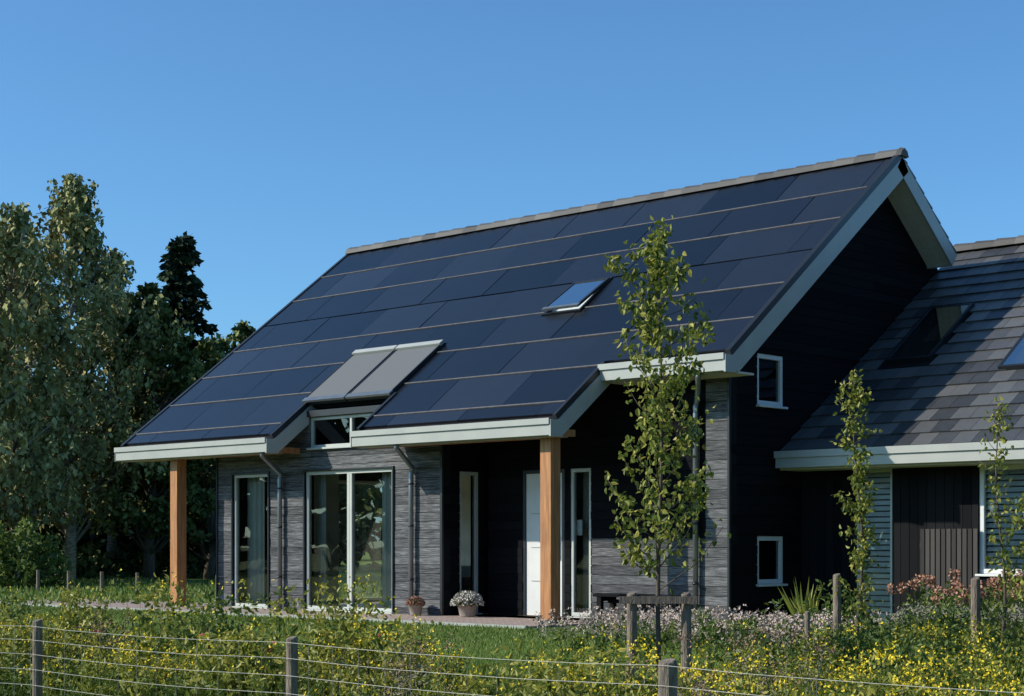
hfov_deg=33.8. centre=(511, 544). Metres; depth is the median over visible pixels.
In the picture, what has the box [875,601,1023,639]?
lavender bed
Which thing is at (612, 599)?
garden bench
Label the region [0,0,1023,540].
sky
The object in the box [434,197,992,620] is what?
black board cladding
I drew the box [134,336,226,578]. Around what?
oak tree
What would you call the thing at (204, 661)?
wildflower border
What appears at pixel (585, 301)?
rooflight frame
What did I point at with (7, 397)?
birch tree
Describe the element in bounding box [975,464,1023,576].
annex wide window frame
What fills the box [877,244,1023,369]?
annex roof deck
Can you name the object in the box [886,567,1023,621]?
hydrangea bed
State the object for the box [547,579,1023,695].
garden border planting
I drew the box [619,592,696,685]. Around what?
tree support frame
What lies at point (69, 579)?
paddock fence
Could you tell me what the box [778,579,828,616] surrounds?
yucca plant
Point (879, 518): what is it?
venetian blinds
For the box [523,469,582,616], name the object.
front door
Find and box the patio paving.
[0,599,605,628]
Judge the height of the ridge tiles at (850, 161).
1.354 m
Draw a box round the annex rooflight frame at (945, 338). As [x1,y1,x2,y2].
[885,302,974,364]
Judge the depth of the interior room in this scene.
31.20 m
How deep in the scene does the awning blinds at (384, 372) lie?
29.64 m
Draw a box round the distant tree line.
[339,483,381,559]
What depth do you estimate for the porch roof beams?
28.02 m
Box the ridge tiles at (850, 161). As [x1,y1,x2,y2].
[345,147,1023,253]
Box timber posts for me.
[170,437,559,622]
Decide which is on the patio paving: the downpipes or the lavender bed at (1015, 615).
the downpipes
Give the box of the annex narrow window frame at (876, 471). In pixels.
[857,469,891,622]
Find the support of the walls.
on the ground at (363, 569)
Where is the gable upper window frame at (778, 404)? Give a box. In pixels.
[756,353,787,408]
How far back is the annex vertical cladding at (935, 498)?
25.11 m
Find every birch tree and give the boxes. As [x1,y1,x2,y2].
[0,173,187,580]
[0,201,134,577]
[0,265,78,525]
[0,266,101,532]
[51,244,167,568]
[603,215,730,687]
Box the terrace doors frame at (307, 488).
[302,466,394,613]
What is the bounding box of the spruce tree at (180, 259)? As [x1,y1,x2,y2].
[103,231,227,556]
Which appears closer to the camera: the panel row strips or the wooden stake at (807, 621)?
the wooden stake at (807, 621)
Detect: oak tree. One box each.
[65,282,215,580]
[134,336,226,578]
[211,320,255,353]
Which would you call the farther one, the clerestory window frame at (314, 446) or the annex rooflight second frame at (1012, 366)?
the clerestory window frame at (314, 446)
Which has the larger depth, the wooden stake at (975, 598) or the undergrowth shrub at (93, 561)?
the undergrowth shrub at (93, 561)
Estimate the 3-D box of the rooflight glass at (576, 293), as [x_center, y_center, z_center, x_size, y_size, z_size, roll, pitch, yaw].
[1.088,-4.259,28.526,0.750,0.536,0.811,0,0,43]
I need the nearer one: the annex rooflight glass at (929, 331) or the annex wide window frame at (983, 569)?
the annex wide window frame at (983, 569)
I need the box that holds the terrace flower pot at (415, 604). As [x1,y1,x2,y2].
[405,596,425,615]
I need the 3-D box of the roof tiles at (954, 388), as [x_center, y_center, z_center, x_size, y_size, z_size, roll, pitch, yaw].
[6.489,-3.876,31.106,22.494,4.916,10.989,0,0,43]
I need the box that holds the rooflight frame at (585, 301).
[541,277,612,315]
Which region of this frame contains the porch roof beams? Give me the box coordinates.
[140,429,574,461]
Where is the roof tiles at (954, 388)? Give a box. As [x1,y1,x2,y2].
[780,159,1023,450]
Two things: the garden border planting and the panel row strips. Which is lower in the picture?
the garden border planting
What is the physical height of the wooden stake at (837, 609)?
1.101 m
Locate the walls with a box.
[242,401,772,603]
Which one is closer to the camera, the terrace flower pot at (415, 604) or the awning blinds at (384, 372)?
the terrace flower pot at (415, 604)
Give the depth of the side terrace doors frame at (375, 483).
34.45 m
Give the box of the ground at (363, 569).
[0,552,1023,695]
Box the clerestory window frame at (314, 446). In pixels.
[306,413,371,449]
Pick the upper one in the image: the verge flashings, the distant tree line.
the verge flashings
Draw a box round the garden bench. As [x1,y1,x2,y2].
[593,593,680,619]
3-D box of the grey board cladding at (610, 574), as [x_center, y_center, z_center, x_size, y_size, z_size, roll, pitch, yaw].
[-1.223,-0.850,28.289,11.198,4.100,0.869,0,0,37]
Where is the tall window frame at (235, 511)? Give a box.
[231,472,270,608]
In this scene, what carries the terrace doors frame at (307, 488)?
attached to the grey board cladding at (610, 574)
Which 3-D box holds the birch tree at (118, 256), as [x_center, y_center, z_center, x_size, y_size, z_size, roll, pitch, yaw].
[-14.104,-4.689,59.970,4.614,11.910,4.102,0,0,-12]
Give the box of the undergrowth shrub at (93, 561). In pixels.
[20,533,215,580]
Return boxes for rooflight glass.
[547,280,603,306]
[890,304,969,357]
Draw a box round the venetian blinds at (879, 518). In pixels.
[863,469,1023,617]
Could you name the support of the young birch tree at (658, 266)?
on the ground at (363, 569)
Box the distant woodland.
[2,389,381,573]
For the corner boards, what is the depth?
27.67 m
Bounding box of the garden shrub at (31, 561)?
[0,516,72,588]
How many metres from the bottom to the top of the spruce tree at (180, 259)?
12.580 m
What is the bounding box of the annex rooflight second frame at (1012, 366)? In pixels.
[997,333,1023,369]
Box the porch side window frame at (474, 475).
[458,471,482,614]
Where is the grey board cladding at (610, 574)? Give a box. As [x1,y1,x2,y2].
[218,377,736,619]
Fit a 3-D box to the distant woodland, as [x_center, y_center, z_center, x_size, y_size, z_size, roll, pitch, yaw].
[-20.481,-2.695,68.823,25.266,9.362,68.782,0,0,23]
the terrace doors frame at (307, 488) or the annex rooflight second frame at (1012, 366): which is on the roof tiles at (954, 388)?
the annex rooflight second frame at (1012, 366)
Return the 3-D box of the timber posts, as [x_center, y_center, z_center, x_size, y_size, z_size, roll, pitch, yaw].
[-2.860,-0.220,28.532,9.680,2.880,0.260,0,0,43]
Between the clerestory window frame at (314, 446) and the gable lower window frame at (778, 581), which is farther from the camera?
the clerestory window frame at (314, 446)
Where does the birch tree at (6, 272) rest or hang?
on the ground at (363, 569)
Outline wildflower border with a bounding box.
[0,568,1023,695]
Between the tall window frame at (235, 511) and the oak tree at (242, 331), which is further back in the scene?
the oak tree at (242, 331)
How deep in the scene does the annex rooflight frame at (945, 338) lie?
26.92 m
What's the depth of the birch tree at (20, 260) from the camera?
51.73 m
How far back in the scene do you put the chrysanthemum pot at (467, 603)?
27.09 m
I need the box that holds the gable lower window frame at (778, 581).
[755,536,787,586]
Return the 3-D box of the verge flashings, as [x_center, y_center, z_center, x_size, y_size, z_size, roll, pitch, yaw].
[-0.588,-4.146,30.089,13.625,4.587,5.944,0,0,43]
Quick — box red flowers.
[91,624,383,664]
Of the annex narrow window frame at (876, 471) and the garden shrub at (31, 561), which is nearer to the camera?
the annex narrow window frame at (876, 471)
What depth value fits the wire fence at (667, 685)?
13.80 m
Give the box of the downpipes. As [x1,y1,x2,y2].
[260,373,700,620]
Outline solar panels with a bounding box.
[127,159,889,444]
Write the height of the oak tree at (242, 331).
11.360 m
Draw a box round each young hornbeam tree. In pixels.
[830,368,886,634]
[978,396,1023,662]
[997,493,1023,645]
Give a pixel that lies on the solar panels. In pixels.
(774, 255)
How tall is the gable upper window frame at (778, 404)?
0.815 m
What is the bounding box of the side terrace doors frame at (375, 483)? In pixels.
[339,480,381,601]
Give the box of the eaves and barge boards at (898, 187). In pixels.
[114,157,956,461]
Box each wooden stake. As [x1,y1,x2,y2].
[804,611,809,661]
[833,573,840,632]
[971,577,980,656]
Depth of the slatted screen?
24.48 m
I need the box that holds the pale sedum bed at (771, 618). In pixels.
[530,602,898,651]
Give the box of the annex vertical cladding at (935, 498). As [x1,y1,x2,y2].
[801,464,1019,626]
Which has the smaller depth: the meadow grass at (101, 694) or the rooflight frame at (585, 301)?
the meadow grass at (101, 694)
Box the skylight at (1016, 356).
[1002,337,1023,364]
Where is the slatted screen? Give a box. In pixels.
[920,529,977,616]
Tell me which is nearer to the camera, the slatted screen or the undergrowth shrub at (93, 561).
the slatted screen
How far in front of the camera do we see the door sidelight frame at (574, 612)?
27.02 m
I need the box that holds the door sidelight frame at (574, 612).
[566,468,591,617]
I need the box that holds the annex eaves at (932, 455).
[774,440,1023,471]
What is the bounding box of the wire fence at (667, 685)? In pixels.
[0,619,1017,695]
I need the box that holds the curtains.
[248,472,587,612]
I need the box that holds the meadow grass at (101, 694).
[0,624,1020,695]
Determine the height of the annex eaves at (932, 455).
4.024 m
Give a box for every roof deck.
[126,158,937,446]
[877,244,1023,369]
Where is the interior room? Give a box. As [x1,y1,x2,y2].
[314,472,696,623]
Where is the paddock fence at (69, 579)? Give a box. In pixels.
[36,570,215,597]
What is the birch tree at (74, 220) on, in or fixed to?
on the ground at (363, 569)
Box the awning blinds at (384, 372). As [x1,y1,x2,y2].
[302,340,445,404]
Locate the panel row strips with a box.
[136,186,866,434]
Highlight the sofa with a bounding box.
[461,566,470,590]
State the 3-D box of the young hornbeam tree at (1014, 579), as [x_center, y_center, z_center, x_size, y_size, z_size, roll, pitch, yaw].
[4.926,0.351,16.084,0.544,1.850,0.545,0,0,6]
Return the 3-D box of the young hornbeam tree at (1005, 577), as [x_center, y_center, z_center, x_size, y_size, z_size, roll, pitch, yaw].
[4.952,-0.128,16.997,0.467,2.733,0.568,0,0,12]
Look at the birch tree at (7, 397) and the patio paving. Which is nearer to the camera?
the patio paving
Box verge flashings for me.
[120,155,901,446]
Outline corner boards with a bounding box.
[216,377,730,617]
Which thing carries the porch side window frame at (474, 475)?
attached to the black board cladding at (866, 287)
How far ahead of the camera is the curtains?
30.23 m
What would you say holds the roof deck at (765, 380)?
on the walls
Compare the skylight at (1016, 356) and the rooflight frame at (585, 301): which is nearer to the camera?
the skylight at (1016, 356)
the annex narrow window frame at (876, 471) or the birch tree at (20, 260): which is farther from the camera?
the birch tree at (20, 260)
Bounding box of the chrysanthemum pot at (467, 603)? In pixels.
[450,590,483,616]
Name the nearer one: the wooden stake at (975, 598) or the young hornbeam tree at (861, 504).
the wooden stake at (975, 598)
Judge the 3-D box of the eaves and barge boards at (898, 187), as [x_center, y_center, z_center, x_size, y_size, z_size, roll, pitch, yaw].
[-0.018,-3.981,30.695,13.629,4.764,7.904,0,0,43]
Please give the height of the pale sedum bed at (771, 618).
0.545 m

